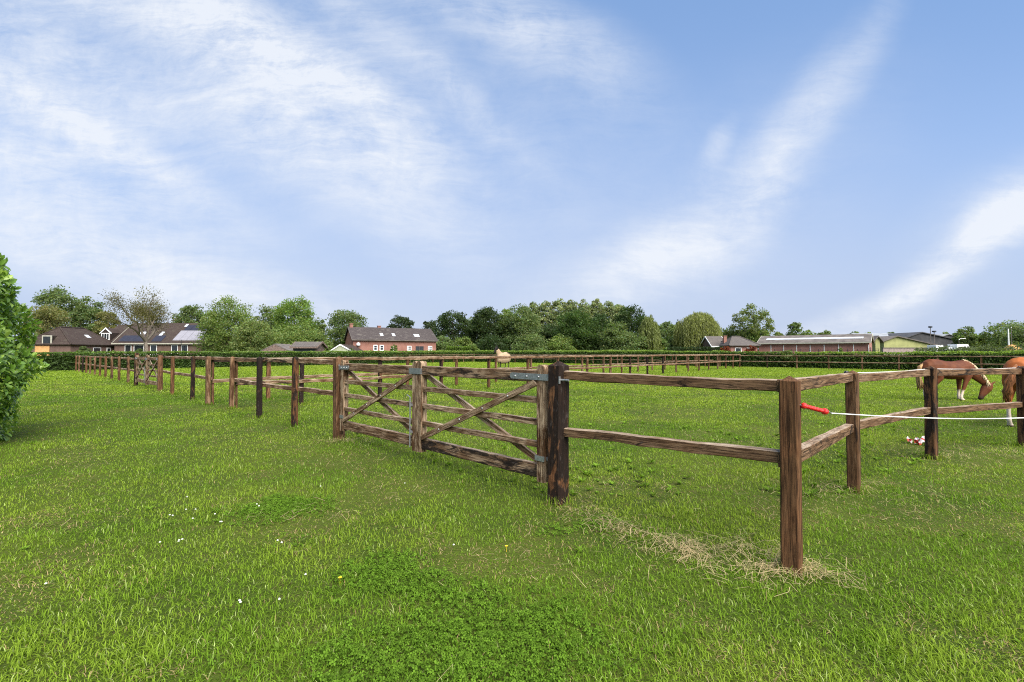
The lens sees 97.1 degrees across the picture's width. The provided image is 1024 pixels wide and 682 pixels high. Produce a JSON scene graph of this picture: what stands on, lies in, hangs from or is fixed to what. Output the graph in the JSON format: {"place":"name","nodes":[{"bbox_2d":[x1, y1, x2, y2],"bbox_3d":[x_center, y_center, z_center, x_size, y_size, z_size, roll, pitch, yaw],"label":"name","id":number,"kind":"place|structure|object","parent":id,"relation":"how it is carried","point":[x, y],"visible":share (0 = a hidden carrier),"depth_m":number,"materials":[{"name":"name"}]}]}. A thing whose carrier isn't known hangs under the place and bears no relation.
{"place":"outdoors","nodes":[
{"label":"outdoors","id":0,"kind":"place"},
{"bbox_2d":[25,326,114,355],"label":"house","id":1,"kind":"structure","parent":0,"point":[64,339],"depth_m":79.38,"materials":[{"name":"brown brick"}]},
{"bbox_2d":[99,325,127,346],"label":"house wing","id":2,"kind":"structure","parent":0,"point":[112,334],"depth_m":87.72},
{"bbox_2d":[101,333,109,339],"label":"dormer window","id":3,"kind":"structure","parent":2,"relation":"in","point":[106,335],"depth_m":87.10,"materials":[{"name":"white paint"}]},
{"bbox_2d":[327,344,364,353],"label":"gabled house","id":4,"kind":"structure","parent":0,"point":[342,347],"depth_m":78.00,"materials":[{"name":"white tile"}]},
{"bbox_2d":[343,323,437,352],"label":"brick barn","id":5,"kind":"structure","parent":0,"point":[378,338],"depth_m":88.68,"materials":[{"name":"brick"}]},
{"bbox_2d":[0,359,1023,681],"bbox_3d":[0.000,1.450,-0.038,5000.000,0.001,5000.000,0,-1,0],"label":"ground","id":6,"kind":"structure","parent":0,"point":[406,491],"depth_m":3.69,"materials":[{"name":"plant"}]},
{"bbox_2d":[0,253,49,440],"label":"laurel bush","id":7,"kind":"object","parent":6,"relation":"on","point":[12,309],"visible":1,"depth_m":7.39,"materials":[{"name":"green plant"}]},
{"bbox_2d":[17,303,73,339],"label":"broadleaf tree","id":8,"kind":"object","parent":6,"relation":"on","point":[50,316],"visible":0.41,"depth_m":97.39,"materials":[{"name":"green plant"}]},
{"bbox_2d":[30,284,87,334],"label":"broadleaf tree","id":9,"kind":"object","parent":6,"relation":"on","point":[57,296],"visible":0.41,"depth_m":110.69,"materials":[{"name":"green plant"}]},
{"bbox_2d":[76,346,91,354],"bbox_3d":[-58.585,1.989,62.007,2.093,2.653,2.349,0,-1,0],"label":"shrub","id":10,"kind":"object","parent":6,"relation":"on","point":[83,348],"visible":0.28,"depth_m":61.77,"materials":[{"name":"green plant"}]},
{"bbox_2d":[65,296,107,332],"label":"broadleaf tree","id":11,"kind":"object","parent":6,"relation":"on","point":[89,313],"visible":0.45,"depth_m":110.75,"materials":[{"name":"green plant"}]},
{"bbox_2d":[91,311,120,334],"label":"broadleaf tree","id":12,"kind":"object","parent":6,"relation":"on","point":[101,326],"visible":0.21,"depth_m":104.08,"materials":[{"name":"green plant"}]},
{"bbox_2d":[75,353,138,385],"bbox_3d":[-26.483,1.595,28.767,26.827,1.714,0.304,-1,-2,41],"label":"paddock fence","id":13,"kind":"object","parent":6,"relation":"on","point":[119,368],"visible":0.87,"depth_m":26.21,"materials":[{"name":"brown wood"}]},
{"bbox_2d":[135,355,146,384],"bbox_3d":[-15.660,1.202,19.133,2.206,1.190,0.144,-1,-2,41],"label":"gate leaf","id":14,"kind":"object","parent":13,"relation":"attached to","point":[138,363],"visible":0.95,"depth_m":19.25,"materials":[{"name":"brown wood"}]},
{"bbox_2d":[95,285,179,354],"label":"walnut tree","id":15,"kind":"object","parent":6,"relation":"on","point":[150,317],"visible":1,"depth_m":69.26,"materials":[{"name":"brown plant"}]},
{"bbox_2d":[111,323,223,355],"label":"farmhouse","id":16,"kind":"object","parent":6,"relation":"on","point":[180,336],"visible":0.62,"depth_m":86.39,"materials":[{"name":"grey brick"}]},
{"bbox_2d":[134,345,143,351],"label":"window","id":17,"kind":"structure","parent":16,"relation":"in","point":[136,347],"depth_m":85.98,"materials":[{"name":"white paint"}]},
{"bbox_2d":[150,345,156,354],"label":"window","id":18,"kind":"structure","parent":16,"relation":"in","point":[152,347],"depth_m":85.95,"materials":[{"name":"glass"}]},
{"bbox_2d":[171,345,177,353],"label":"window","id":19,"kind":"structure","parent":16,"relation":"in","point":[173,347],"depth_m":85.95,"materials":[{"name":"glass"}]},
{"bbox_2d":[181,345,187,353],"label":"window","id":20,"kind":"structure","parent":16,"relation":"in","point":[183,347],"depth_m":85.95,"materials":[{"name":"glass"}]},
{"bbox_2d":[171,304,207,322],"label":"broadleaf tree","id":21,"kind":"object","parent":6,"relation":"on","point":[188,313],"visible":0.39,"depth_m":110.92,"materials":[{"name":"green plant"}]},
{"bbox_2d":[190,294,256,354],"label":"broadleaf tree","id":22,"kind":"object","parent":6,"relation":"on","point":[216,337],"visible":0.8,"depth_m":81.86,"materials":[{"name":"green plant"}]},
{"bbox_2d":[3,350,473,371],"bbox_3d":[-26.874,1.798,47.498,1.440,1.991,64.772,-1,-2,39],"label":"hedge","id":23,"kind":"object","parent":6,"relation":"on","point":[63,361],"visible":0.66,"depth_m":44.69,"materials":[{"name":"green plant"}]},
{"bbox_2d":[157,355,344,439],"bbox_3d":[-8.038,1.204,12.378,14.192,1.645,0.350,-1,-2,42],"label":"paddock fence","id":24,"kind":"object","parent":6,"relation":"on","point":[295,388],"visible":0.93,"depth_m":10.06,"materials":[{"name":"brown wood"}]},
{"bbox_2d":[146,355,156,384],"bbox_3d":[-14.105,1.167,17.792,2.096,1.190,0.127,-1,-2,41],"label":"gate leaf","id":25,"kind":"object","parent":24,"relation":"attached to","point":[148,365],"visible":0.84,"depth_m":18.05,"materials":[{"name":"brown wood"}]},
{"bbox_2d":[338,360,421,450],"bbox_3d":[-2.021,0.880,6.747,2.374,1.190,0.144,-1,-2,44],"label":"gate leaf","id":26,"kind":"object","parent":24,"relation":"attached to","point":[347,368],"visible":0.98,"depth_m":6.63,"materials":[{"name":"brown wood"}]},
{"bbox_2d":[228,319,276,353],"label":"broadleaf tree","id":27,"kind":"object","parent":6,"relation":"on","point":[244,334],"visible":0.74,"depth_m":72.64,"materials":[{"name":"green plant"}]},
{"bbox_2d":[254,304,285,346],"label":"broadleaf tree","id":28,"kind":"object","parent":6,"relation":"on","point":[266,314],"visible":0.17,"depth_m":102.59,"materials":[{"name":"green plant"}]},
{"bbox_2d":[261,344,292,353],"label":"timber shed","id":29,"kind":"structure","parent":6,"relation":"on","point":[279,347],"depth_m":62.01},
{"bbox_2d":[268,294,320,344],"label":"broadleaf tree","id":30,"kind":"object","parent":6,"relation":"on","point":[287,308],"visible":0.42,"depth_m":87.01,"materials":[{"name":"green plant"}]},
{"bbox_2d":[264,322,333,353],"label":"broadleaf tree","id":31,"kind":"object","parent":6,"relation":"on","point":[291,335],"visible":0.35,"depth_m":76.83,"materials":[{"name":"green plant"}]},
{"bbox_2d":[289,341,327,353],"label":"field shed","id":32,"kind":"structure","parent":6,"relation":"on","point":[308,346],"depth_m":60.01,"materials":[{"name":"brown tile"}]},
{"bbox_2d":[313,317,327,338],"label":"broadleaf tree","id":33,"kind":"object","parent":6,"relation":"on","point":[322,325],"visible":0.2,"depth_m":103.54,"materials":[{"name":"green plant"}]},
{"bbox_2d":[315,337,333,350],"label":"broadleaf tree","id":34,"kind":"object","parent":6,"relation":"on","point":[322,338],"visible":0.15,"depth_m":79.33,"materials":[{"name":"green plant"}]},
{"bbox_2d":[322,309,368,346],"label":"broadleaf tree","id":35,"kind":"object","parent":6,"relation":"on","point":[341,321],"visible":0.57,"depth_m":104.15,"materials":[{"name":"green plant"}]},
{"bbox_2d":[44,492,677,681],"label":"clover","id":36,"kind":"object","parent":6,"relation":"on","point":[509,646],"depth_m":2.33,"materials":[{"name":"plant"}]},
{"bbox_2d":[386,315,414,327],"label":"broadleaf tree","id":37,"kind":"object","parent":6,"relation":"on","point":[403,322],"visible":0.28,"depth_m":127.00,"materials":[{"name":"green plant"}]},
{"bbox_2d":[421,320,437,334],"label":"broadleaf tree","id":38,"kind":"object","parent":6,"relation":"on","point":[430,325],"visible":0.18,"depth_m":116.73,"materials":[{"name":"green plant"}]},
{"bbox_2d":[436,335,456,350],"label":"shrub","id":39,"kind":"object","parent":6,"relation":"on","point":[441,344],"visible":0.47,"depth_m":96.66,"materials":[{"name":"green plant"}]},
{"bbox_2d":[433,310,469,345],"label":"broadleaf tree","id":40,"kind":"object","parent":6,"relation":"on","point":[444,322],"visible":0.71,"depth_m":110.37,"materials":[{"name":"green plant"}]},
{"bbox_2d":[446,345,470,352],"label":"hedge","id":41,"kind":"object","parent":6,"relation":"on","point":[459,348],"visible":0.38,"depth_m":81.50,"materials":[{"name":"green plant"}]},
{"bbox_2d":[211,354,706,403],"bbox_3d":[7.308,1.726,31.457,0.204,1.590,48.986,-1,-2,40],"label":"paddock fence","id":42,"kind":"object","parent":6,"relation":"on","point":[268,374],"visible":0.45,"depth_m":16.57,"materials":[{"name":"brown wood"}]},
{"bbox_2d":[450,336,479,355],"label":"shrub","id":43,"kind":"object","parent":6,"relation":"on","point":[460,341],"visible":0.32,"depth_m":100.31,"materials":[{"name":"green plant"}]},
{"bbox_2d":[465,306,505,349],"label":"broadleaf tree","id":44,"kind":"object","parent":6,"relation":"on","point":[482,317],"visible":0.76,"depth_m":108.17,"materials":[{"name":"green plant"}]},
{"bbox_2d":[235,354,740,407],"bbox_3d":[7.813,1.636,28.047,0.682,1.594,44.252,-1,-2,42],"label":"paddock fence","id":45,"kind":"object","parent":6,"relation":"on","point":[379,377],"visible":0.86,"depth_m":17.13,"materials":[{"name":"brown wood"}]},
{"bbox_2d":[475,333,509,351],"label":"shrub","id":46,"kind":"object","parent":6,"relation":"on","point":[488,342],"visible":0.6,"depth_m":102.25,"materials":[{"name":"green plant"}]},
{"bbox_2d":[494,345,510,367],"bbox_3d":[-0.912,1.462,41.888,0.656,2.159,2.186,-1,-2,41],"label":"horse","id":47,"kind":"object","parent":6,"relation":"on","point":[500,353],"visible":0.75,"depth_m":41.56},
{"bbox_2d":[497,308,514,349],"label":"broadleaf tree","id":48,"kind":"object","parent":6,"relation":"on","point":[504,310],"visible":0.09,"depth_m":115.14,"materials":[{"name":"green plant"}]},
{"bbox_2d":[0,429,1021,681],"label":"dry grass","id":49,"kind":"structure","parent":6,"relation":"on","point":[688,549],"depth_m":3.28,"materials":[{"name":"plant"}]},
{"bbox_2d":[19,369,1021,660],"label":"meadow weeds","id":50,"kind":"object","parent":6,"relation":"on","point":[813,491],"visible":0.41,"depth_m":5.76,"materials":[{"name":"green plant"}]},
{"bbox_2d":[500,303,542,345],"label":"broadleaf tree","id":51,"kind":"object","parent":6,"relation":"on","point":[516,324],"visible":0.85,"depth_m":108.15,"materials":[{"name":"green plant"}]},
{"bbox_2d":[510,332,547,352],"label":"shrub","id":52,"kind":"object","parent":6,"relation":"on","point":[526,342],"visible":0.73,"depth_m":96.38,"materials":[{"name":"green plant"}]},
{"bbox_2d":[522,301,544,327],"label":"poplar","id":53,"kind":"object","parent":6,"relation":"on","point":[534,307],"visible":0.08,"depth_m":149.11,"materials":[{"name":"green plant"}]},
{"bbox_2d":[537,301,556,327],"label":"poplar","id":54,"kind":"object","parent":6,"relation":"on","point":[547,311],"visible":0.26,"depth_m":148.45,"materials":[{"name":"green plant"}]},
{"bbox_2d":[534,323,559,345],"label":"broadleaf tree","id":55,"kind":"object","parent":6,"relation":"on","point":[547,332],"visible":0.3,"depth_m":111.70,"materials":[{"name":"green plant"}]},
{"bbox_2d":[548,298,568,327],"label":"poplar","id":56,"kind":"object","parent":6,"relation":"on","point":[559,306],"visible":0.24,"depth_m":148.98,"materials":[{"name":"green plant"}]},
{"bbox_2d":[543,333,577,352],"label":"shrub","id":57,"kind":"object","parent":6,"relation":"on","point":[553,344],"visible":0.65,"depth_m":98.87,"materials":[{"name":"green plant"}]},
{"bbox_2d":[561,299,577,335],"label":"poplar","id":58,"kind":"object","parent":6,"relation":"on","point":[571,305],"visible":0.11,"depth_m":149.13,"materials":[{"name":"green plant"}]},
{"bbox_2d":[552,308,604,350],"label":"broadleaf tree","id":59,"kind":"object","parent":6,"relation":"on","point":[578,321],"visible":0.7,"depth_m":101.65,"materials":[{"name":"green plant"}]},
{"bbox_2d":[574,299,593,319],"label":"poplar","id":60,"kind":"object","parent":6,"relation":"on","point":[587,308],"visible":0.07,"depth_m":148.95,"materials":[{"name":"green plant"}]},
{"bbox_2d":[574,334,602,350],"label":"shrub","id":61,"kind":"object","parent":6,"relation":"on","point":[595,348],"visible":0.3,"depth_m":101.25,"materials":[{"name":"green plant"}]},
{"bbox_2d":[588,298,605,317],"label":"poplar","id":62,"kind":"object","parent":6,"relation":"on","point":[595,304],"visible":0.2,"depth_m":148.79,"materials":[{"name":"green plant"}]},
{"bbox_2d":[589,313,609,336],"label":"broadleaf tree","id":63,"kind":"object","parent":6,"relation":"on","point":[602,319],"visible":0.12,"depth_m":108.70,"materials":[{"name":"green plant"}]},
{"bbox_2d":[599,300,618,324],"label":"poplar","id":64,"kind":"object","parent":6,"relation":"on","point":[609,311],"visible":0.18,"depth_m":148.36,"materials":[{"name":"green plant"}]},
{"bbox_2d":[598,321,631,350],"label":"broadleaf tree","id":65,"kind":"object","parent":6,"relation":"on","point":[611,330],"visible":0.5,"depth_m":98.64,"materials":[{"name":"green plant"}]},
{"bbox_2d":[613,304,630,326],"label":"poplar","id":66,"kind":"object","parent":6,"relation":"on","point":[617,307],"visible":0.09,"depth_m":149.24,"materials":[{"name":"green plant"}]},
{"bbox_2d":[606,304,645,345],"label":"broadleaf tree","id":67,"kind":"object","parent":6,"relation":"on","point":[634,322],"visible":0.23,"depth_m":106.57,"materials":[{"name":"green plant"}]},
{"bbox_2d":[602,329,650,351],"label":"shrub","id":68,"kind":"object","parent":6,"relation":"on","point":[635,341],"visible":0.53,"depth_m":96.31,"materials":[{"name":"green plant"}]},
{"bbox_2d":[474,350,783,366],"bbox_3d":[10.323,2.040,58.191,42.870,2.060,1.406,-1,-2,41],"label":"hedge","id":69,"kind":"object","parent":6,"relation":"on","point":[568,360],"visible":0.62,"depth_m":53.12,"materials":[{"name":"green plant"}]},
{"bbox_2d":[637,314,661,350],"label":"willow","id":70,"kind":"object","parent":6,"relation":"on","point":[649,327],"visible":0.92,"depth_m":96.80,"materials":[{"name":"green plant"}]},
{"bbox_2d":[645,336,669,352],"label":"shrub","id":71,"kind":"object","parent":6,"relation":"on","point":[664,342],"visible":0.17,"depth_m":99.01,"materials":[{"name":"green plant"}]},
{"bbox_2d":[658,321,676,339],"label":"broadleaf tree","id":72,"kind":"object","parent":6,"relation":"on","point":[668,331],"visible":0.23,"depth_m":116.27,"materials":[{"name":"green plant"}]},
{"bbox_2d":[661,335,676,348],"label":"shrub","id":73,"kind":"object","parent":6,"relation":"on","point":[670,340],"visible":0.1,"depth_m":103.09,"materials":[{"name":"green plant"}]},
{"bbox_2d":[667,346,722,352],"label":"hedge","id":74,"kind":"object","parent":6,"relation":"on","point":[706,348],"visible":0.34,"depth_m":78.66,"materials":[{"name":"green plant"}]},
{"bbox_2d":[671,311,722,348],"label":"willow","id":75,"kind":"object","parent":6,"relation":"on","point":[695,329],"visible":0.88,"depth_m":93.33,"materials":[{"name":"green plant"}]},
{"bbox_2d":[699,336,722,349],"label":"bungalow","id":76,"kind":"object","parent":6,"relation":"on","point":[711,341],"visible":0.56,"depth_m":89.55,"materials":[{"name":"grey brick"}]},
{"bbox_2d":[721,327,737,337],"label":"broadleaf tree","id":77,"kind":"object","parent":6,"relation":"on","point":[726,332],"visible":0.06,"depth_m":118.48,"materials":[{"name":"green plant"}]},
{"bbox_2d":[719,336,760,353],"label":"bungalow","id":78,"kind":"object","parent":6,"relation":"on","point":[737,343],"visible":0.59,"depth_m":84.65,"materials":[{"name":"brick"}]},
{"bbox_2d":[473,354,1023,369],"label":"paddock fence","id":79,"kind":"object","parent":6,"relation":"on","point":[828,362],"visible":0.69,"depth_m":40.51,"materials":[{"name":"brown wood"}]},
{"bbox_2d":[744,345,756,353],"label":"shrub","id":80,"kind":"object","parent":6,"relation":"on","point":[752,348],"visible":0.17,"depth_m":73.85,"materials":[{"name":"red plant"}]},
{"bbox_2d":[728,303,775,341],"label":"broadleaf tree","id":81,"kind":"object","parent":6,"relation":"on","point":[755,319],"visible":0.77,"depth_m":113.20,"materials":[{"name":"green plant"}]},
{"bbox_2d":[743,328,770,350],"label":"broadleaf tree","id":82,"kind":"object","parent":6,"relation":"on","point":[753,338],"visible":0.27,"depth_m":110.50,"materials":[{"name":"green plant"}]},
{"bbox_2d":[548,361,1023,576],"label":"paddock fence","id":83,"kind":"object","parent":6,"relation":"on","point":[791,454],"visible":0.91,"depth_m":4.05,"materials":[{"name":"brown wood"}]},
{"bbox_2d":[416,361,547,482],"bbox_3d":[-0.412,0.841,5.221,2.264,1.190,0.127,-1,-2,44],"label":"gate leaf","id":84,"kind":"object","parent":83,"relation":"attached to","point":[538,467],"visible":0.96,"depth_m":5.05,"materials":[{"name":"brown wood"}]},
{"bbox_2d":[800,403,831,414],"bbox_3d":[1.988,0.447,2.990,0.254,0.080,0.043,0,-1,0],"label":"rope gate handle","id":85,"kind":"object","parent":83,"relation":"attached to","point":[824,411],"visible":0.99,"depth_m":2.98,"materials":[{"name":"red plastic"}]},
{"bbox_2d":[832,413,1023,418],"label":"electric rope","id":86,"kind":"object","parent":85,"relation":"attached to","point":[926,417],"visible":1,"depth_m":3.11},
{"bbox_2d":[778,350,795,367],"bbox_3d":[26.842,1.814,43.910,2.168,1.970,2.090,-1,-2,21],"label":"shrub","id":87,"kind":"object","parent":6,"relation":"on","point":[787,355],"visible":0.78,"depth_m":43.55,"materials":[{"name":"green plant"}]},
{"bbox_2d":[785,322,805,335],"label":"broadleaf tree","id":88,"kind":"object","parent":6,"relation":"on","point":[796,326],"visible":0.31,"depth_m":139.19,"materials":[{"name":"green plant"}]},
{"bbox_2d":[817,330,831,334],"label":"broadleaf tree","id":89,"kind":"object","parent":6,"relation":"on","point":[825,332],"visible":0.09,"depth_m":168.71,"materials":[{"name":"green plant"}]},
{"bbox_2d":[774,349,878,351],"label":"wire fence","id":90,"kind":"object","parent":6,"relation":"on","point":[837,350],"visible":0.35,"depth_m":72.77,"materials":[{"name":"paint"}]},
{"bbox_2d":[850,333,888,335],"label":"sheet roofed barn","id":91,"kind":"structure","parent":6,"relation":"on","point":[880,334],"depth_m":141.81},
{"bbox_2d":[794,350,1023,369],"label":"hedge","id":92,"kind":"object","parent":6,"relation":"on","point":[843,357],"visible":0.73,"depth_m":38.38,"materials":[{"name":"green plant"}]},
{"bbox_2d":[907,436,923,444],"bbox_3d":[6.476,1.587,7.213,0.384,0.144,0.267,0,-1,0],"label":"barrier tape","id":93,"kind":"object","parent":6,"relation":"on","point":[918,441],"visible":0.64,"depth_m":7.19,"materials":[{"name":"plastic"}]},
{"bbox_2d":[888,332,952,346],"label":"dark barn","id":94,"kind":"structure","parent":6,"relation":"on","point":[939,339],"depth_m":130.06,"materials":[{"name":"metal"}]},
{"bbox_2d":[915,359,995,400],"bbox_3d":[13.554,1.182,13.849,2.517,1.261,0.528,0,-1,-4],"label":"horse","id":95,"kind":"object","parent":6,"relation":"on","point":[986,387],"visible":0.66,"depth_m":13.73},
{"bbox_2d":[947,344,968,350],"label":"parked van","id":96,"kind":"object","parent":6,"relation":"on","point":[959,345],"visible":0.16,"depth_m":84.01,"materials":[{"name":"white paint"}]},
{"bbox_2d":[951,326,979,350],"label":"broadleaf tree","id":97,"kind":"object","parent":6,"relation":"on","point":[970,339],"visible":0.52,"depth_m":119.35,"materials":[{"name":"green plant"}]},
{"bbox_2d":[914,344,1023,354],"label":"hedge","id":98,"kind":"object","parent":6,"relation":"on","point":[975,348],"visible":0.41,"depth_m":59.15,"materials":[{"name":"green plant"}]},
{"bbox_2d":[960,334,987,350],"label":"broadleaf tree","id":99,"kind":"object","parent":6,"relation":"on","point":[980,342],"visible":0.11,"depth_m":122.14,"materials":[{"name":"green plant"}]},
{"bbox_2d":[979,319,1023,350],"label":"broadleaf tree","id":100,"kind":"object","parent":6,"relation":"on","point":[997,333],"visible":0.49,"depth_m":119.82,"materials":[{"name":"green plant"}]},
{"bbox_2d":[997,320,1023,348],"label":"broadleaf tree","id":101,"kind":"object","parent":6,"relation":"on","point":[1018,339],"visible":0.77,"depth_m":110.82,"materials":[{"name":"green plant"}]},
{"bbox_2d":[1002,357,1023,426],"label":"horse","id":102,"kind":"object","parent":6,"relation":"on","point":[1009,386],"visible":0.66,"depth_m":8.74},
{"bbox_2d":[0,0,1023,345],"label":"sky","id":103,"kind":"structure","parent":0,"point":[834,166],"materials":[{"name":"blue"}]},
{"bbox_2d":[757,333,873,354],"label":"long brick barn","id":104,"kind":"structure","parent":0,"point":[812,343],"depth_m":80.28,"materials":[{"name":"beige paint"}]},
{"bbox_2d":[872,335,883,351],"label":"yellow barn","id":105,"kind":"structure","parent":0,"point":[878,340],"depth_m":92.01,"materials":[{"name":"paint"}]},
{"bbox_2d":[882,347,926,354],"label":"block wall","id":106,"kind":"structure","parent":0,"point":[897,349],"depth_m":89.98,"materials":[{"name":"concrete"}]},
{"bbox_2d":[880,336,936,351],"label":"yellow barn","id":107,"kind":"structure","parent":0,"point":[895,341],"depth_m":105.02,"materials":[{"name":"paint"}]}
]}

